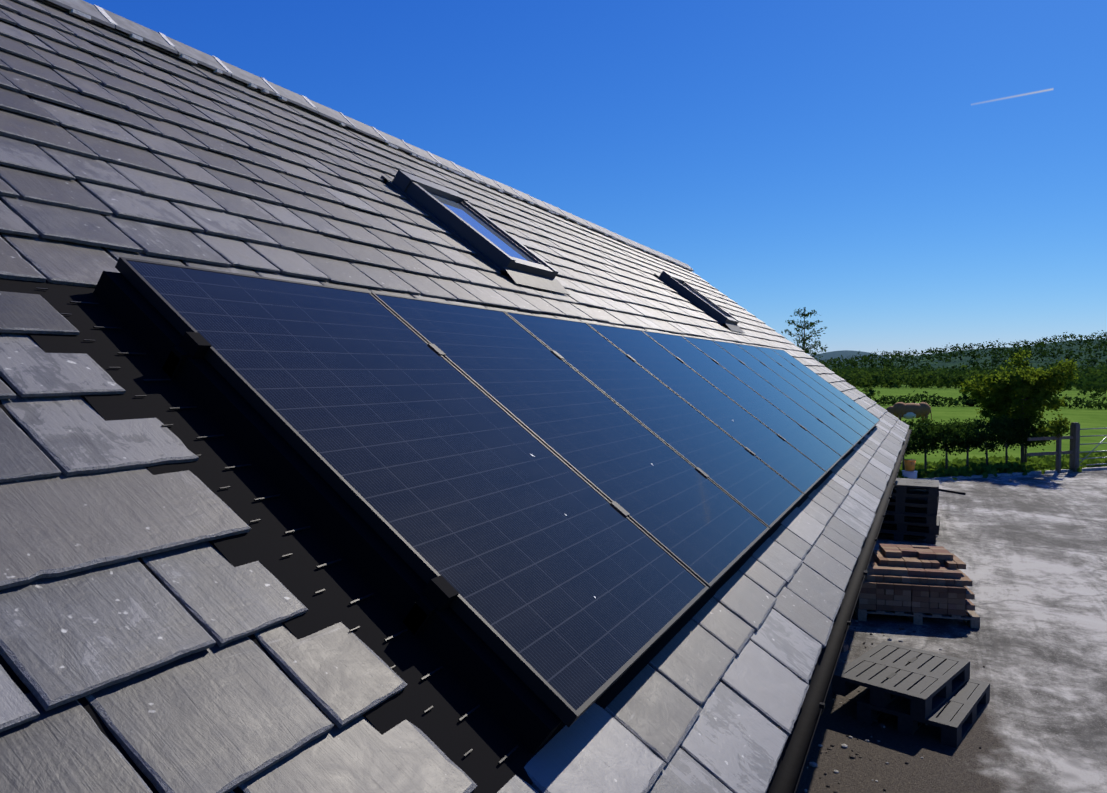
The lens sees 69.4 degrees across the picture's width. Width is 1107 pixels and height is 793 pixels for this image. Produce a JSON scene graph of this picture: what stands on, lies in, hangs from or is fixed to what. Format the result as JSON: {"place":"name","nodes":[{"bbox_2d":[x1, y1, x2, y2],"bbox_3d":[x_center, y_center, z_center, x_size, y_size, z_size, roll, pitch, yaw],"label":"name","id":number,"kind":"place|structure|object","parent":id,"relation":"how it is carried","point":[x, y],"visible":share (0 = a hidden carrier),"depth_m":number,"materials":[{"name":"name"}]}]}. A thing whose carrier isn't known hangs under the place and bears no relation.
{"place":"outdoors","nodes":[
{"label":"outdoors","id":0,"kind":"place"},
{"bbox_2d":[0,1,781,792],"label":"roof deck","id":1,"kind":"structure","parent":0,"point":[82,701],"depth_m":1.52,"materials":[{"name":"black"}]},
{"bbox_2d":[0,0,908,792],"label":"roof slates","id":2,"kind":"object","parent":1,"relation":"on","point":[182,684],"visible":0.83,"depth_m":2.19,"materials":[{"name":"grey stone"}]},
{"bbox_2d":[48,0,693,270],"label":"ridge tiles","id":3,"kind":"object","parent":2,"relation":"on","point":[84,10],"visible":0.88,"depth_m":6.53,"materials":[{"name":"grey stone"}]},
{"bbox_2d":[0,271,876,792],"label":"panel tray","id":4,"kind":"object","parent":2,"relation":"on","point":[476,709],"visible":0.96,"depth_m":1.84,"materials":[{"name":"black plastic"}]},
{"bbox_2d":[115,257,879,727],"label":"solar panels","id":5,"kind":"object","parent":4,"relation":"on","point":[415,433],"visible":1,"depth_m":2.65,"materials":[{"name":"black glass"}]},
{"bbox_2d":[381,170,743,332],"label":"roof windows","id":6,"kind":"structure","parent":2,"relation":"in","point":[460,218],"depth_m":6.02,"materials":[{"name":"grey metal"}]},
{"bbox_2d":[766,429,911,792],"bbox_3d":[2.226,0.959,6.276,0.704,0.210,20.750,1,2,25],"label":"gutter","id":7,"kind":"object","parent":2,"relation":"attached to","point":[787,774],"visible":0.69,"depth_m":3.00,"materials":[{"name":"plastic"}]},
{"bbox_2d":[83,0,1106,357],"label":"sky","id":8,"kind":"structure","parent":0,"point":[866,166],"materials":[{"name":"blue"}]},
{"bbox_2d":[841,643,847,651],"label":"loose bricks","id":9,"kind":"object","parent":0,"point":[845,648],"visible":0.18,"depth_m":8.68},
{"bbox_2d":[886,402,931,420],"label":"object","id":10,"kind":"object","parent":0,"point":[900,410],"visible":0.75,"depth_m":42.58,"materials":[{"name":"stone"}]},
{"bbox_2d":[813,339,1106,477],"bbox_3d":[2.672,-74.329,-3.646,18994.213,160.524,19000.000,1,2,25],"label":"terrain","id":11,"kind":"structure","parent":0,"point":[1084,418],"depth_m":81.04,"materials":[{"name":"green plant"}]},
{"bbox_2d":[781,307,847,382],"bbox_3d":[7.939,-0.268,24.820,2.915,5.038,2.935,1,2,25],"label":"conifer","id":12,"kind":"object","parent":11,"relation":"on","point":[808,337],"depth_m":24.59,"materials":[{"name":"green plant"}]},
{"bbox_2d":[796,470,1106,792],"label":"concrete yard","id":13,"kind":"structure","parent":11,"relation":"on","point":[1030,551],"depth_m":8.65,"materials":[{"name":"grey concrete"}]},
{"bbox_2d":[803,614,984,792],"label":"yard stones","id":14,"kind":"object","parent":13,"relation":"on","point":[852,756],"visible":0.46,"depth_m":6.64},
{"bbox_2d":[877,478,939,543],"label":"pallet stacks","id":15,"kind":"object","parent":13,"relation":"on","point":[912,508],"visible":0.69,"depth_m":14.27,"materials":[{"name":"wood"}]},
{"bbox_2d":[902,459,917,478],"bbox_3d":[9.737,2.038,21.843,0.400,0.620,0.400,1,2,25],"label":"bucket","id":16,"kind":"object","parent":15,"relation":"on","point":[909,472],"visible":0.92,"depth_m":21.72,"materials":[{"name":"plastic"}]},
{"bbox_2d":[832,641,989,747],"bbox_3d":[3.269,2.650,7.241,1.039,0.342,1.231,2,3,42],"label":"pallet stack","id":17,"kind":"object","parent":13,"relation":"on","point":[913,689],"visible":0.98,"depth_m":7.02,"materials":[{"name":"wood"}]},
{"bbox_2d":[854,604,979,628],"bbox_3d":[4.513,2.655,10.184,1.360,0.142,1.200,0,2,13],"label":"wood pallet","id":18,"kind":"object","parent":13,"relation":"on","point":[971,618],"visible":0.42,"depth_m":9.61,"materials":[{"name":"wood"}]},
{"bbox_2d":[856,544,974,615],"bbox_3d":[4.487,2.288,10.148,1.302,0.591,1.101,0,2,13],"label":"paver stack","id":19,"kind":"object","parent":18,"relation":"on","point":[919,579],"visible":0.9,"depth_m":9.73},
{"bbox_2d":[939,489,965,494],"bbox_3d":[9.893,2.375,20.112,0.050,0.050,1.061,-1,2,-23],"label":"pipe","id":20,"kind":"object","parent":13,"relation":"on","point":[952,491],"visible":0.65,"depth_m":19.93,"materials":[{"name":"plastic"}]},
{"bbox_2d":[897,450,1106,479],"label":"grass verge","id":21,"kind":"structure","parent":13,"relation":"on","point":[977,466],"depth_m":24.03,"materials":[{"name":"green plant"}]},
{"bbox_2d":[917,466,1106,480],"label":"yard kerb","id":22,"kind":"structure","parent":13,"relation":"on","point":[1020,473],"depth_m":23.22,"materials":[{"name":"concrete"}]},
{"bbox_2d":[815,330,1106,409],"bbox_3d":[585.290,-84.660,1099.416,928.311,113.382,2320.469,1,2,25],"label":"distant woodland","id":23,"kind":"object","parent":11,"relation":"on","point":[1093,383],"visible":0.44,"depth_m":1067.57,"materials":[{"name":"green plant"}]},
{"bbox_2d":[831,357,1106,405],"bbox_3d":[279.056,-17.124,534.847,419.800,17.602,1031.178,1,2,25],"label":"tree crowns","id":24,"kind":"object","parent":11,"relation":"on","point":[873,381],"visible":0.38,"depth_m":242.00,"materials":[{"name":"green plant"}]},
{"bbox_2d":[902,412,1052,476],"bbox_3d":[11.209,1.400,23.226,1.333,1.810,8.594,5,5,69],"label":"hedge","id":25,"kind":"object","parent":11,"relation":"on","point":[1007,428],"depth_m":23.42,"materials":[{"name":"green plant"}]},
{"bbox_2d":[960,349,1079,462],"bbox_3d":[14.338,0.392,24.804,3.186,3.724,2.740,1,2,25],"label":"tree","id":26,"kind":"object","parent":11,"relation":"on","point":[998,391],"depth_m":24.18,"materials":[{"name":"green plant"}]},
{"bbox_2d":[1027,422,1079,472],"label":"fence post rails","id":27,"kind":"object","parent":11,"relation":"on","point":[1074,438],"visible":0.83,"depth_m":24.02,"materials":[{"name":"grey wood"}]},
{"bbox_2d":[1079,428,1106,465],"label":"field gate","id":28,"kind":"structure","parent":27,"relation":"attached to","point":[1094,448],"depth_m":24.43,"materials":[{"name":"silver metal"}]},
{"bbox_2d":[1003,89,1052,98],"bbox_3d":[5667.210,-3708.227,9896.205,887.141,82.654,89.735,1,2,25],"label":"contrail","id":29,"kind":"object","parent":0,"point":[1033,92],"depth_m":9768.55,"materials":[{"name":"white"}]}
]}

